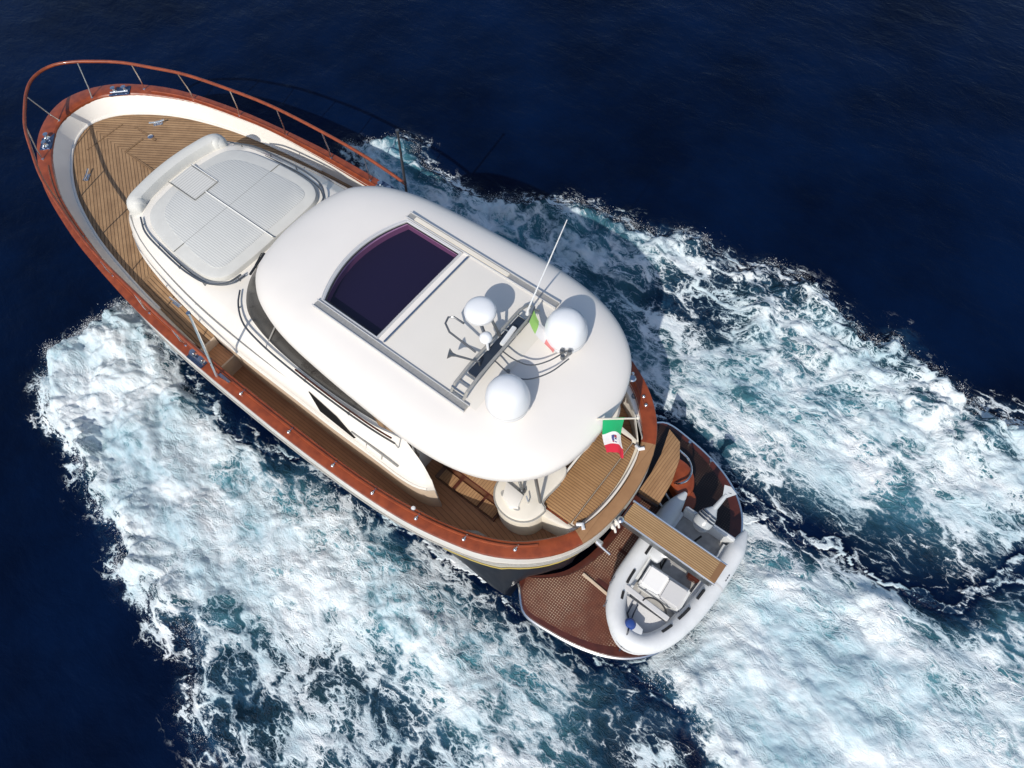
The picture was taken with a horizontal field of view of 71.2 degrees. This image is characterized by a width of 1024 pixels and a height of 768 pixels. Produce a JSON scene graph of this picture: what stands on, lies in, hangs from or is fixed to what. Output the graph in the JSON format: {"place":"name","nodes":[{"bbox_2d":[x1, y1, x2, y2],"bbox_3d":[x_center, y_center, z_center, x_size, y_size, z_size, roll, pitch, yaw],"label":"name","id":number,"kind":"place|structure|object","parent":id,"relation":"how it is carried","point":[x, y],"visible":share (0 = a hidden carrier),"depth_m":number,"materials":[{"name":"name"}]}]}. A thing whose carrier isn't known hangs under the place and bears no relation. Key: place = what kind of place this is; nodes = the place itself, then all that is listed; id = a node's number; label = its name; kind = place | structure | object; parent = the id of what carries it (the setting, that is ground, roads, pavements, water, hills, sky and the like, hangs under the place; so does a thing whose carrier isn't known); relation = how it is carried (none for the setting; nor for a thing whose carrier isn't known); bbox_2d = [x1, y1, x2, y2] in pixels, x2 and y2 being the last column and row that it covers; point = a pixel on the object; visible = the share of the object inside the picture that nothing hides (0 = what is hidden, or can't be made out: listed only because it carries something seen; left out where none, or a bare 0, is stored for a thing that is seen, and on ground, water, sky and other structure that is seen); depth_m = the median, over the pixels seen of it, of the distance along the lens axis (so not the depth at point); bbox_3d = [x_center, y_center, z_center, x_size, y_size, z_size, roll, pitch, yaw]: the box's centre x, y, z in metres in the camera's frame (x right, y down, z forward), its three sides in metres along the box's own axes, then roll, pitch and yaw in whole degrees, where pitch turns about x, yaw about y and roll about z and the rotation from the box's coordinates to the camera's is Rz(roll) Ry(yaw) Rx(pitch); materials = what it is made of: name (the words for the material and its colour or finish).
{"place":"outdoors","nodes":[
{"label":"outdoors","id":0,"kind":"place"},
{"bbox_2d":[0,0,1023,767],"bbox_3d":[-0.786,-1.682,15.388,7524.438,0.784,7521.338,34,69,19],"label":"sea water","id":1,"kind":"structure","parent":0,"point":[858,164],"depth_m":14.34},
{"bbox_2d":[22,60,742,660],"bbox_3d":[-3.392,-2.123,12.745,17.243,7.561,5.352,34,69,19],"label":"motor yacht","id":2,"kind":"object","parent":1,"relation":"on","point":[386,352],"visible":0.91,"depth_m":11.82,"materials":[{"name":"white paint"}]},
{"bbox_2d":[528,306,553,351],"bbox_3d":[0.409,-0.757,10.050,0.260,0.310,0.732,-34,65,-14],"label":"courtesy flag","id":3,"kind":"object","parent":2,"relation":"attached to","point":[537,326],"visible":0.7,"depth_m":9.99,"materials":[{"name":"multicoloured fabric"}]},
{"bbox_2d":[597,416,639,457],"bbox_3d":[1.399,0.654,9.943,0.707,1.868,0.168,34,69,19],"label":"ensign","id":4,"kind":"object","parent":2,"relation":"attached to","point":[611,431],"visible":0.98,"depth_m":9.93,"materials":[{"name":"multicoloured fabric"}]},
{"bbox_2d":[603,485,747,654],"bbox_3d":[2.692,3.090,11.797,1.593,1.146,3.145,34,69,19],"label":"tender boat","id":5,"kind":"object","parent":2,"relation":"on","point":[657,601],"visible":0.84,"depth_m":11.73,"materials":[{"name":"rubber"}]},
{"bbox_2d":[33,132,1023,766],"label":"sea spray","id":6,"kind":"object","parent":1,"relation":"on","point":[199,424],"visible":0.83,"depth_m":14.29,"materials":[{"name":"white liquid"}]}
]}

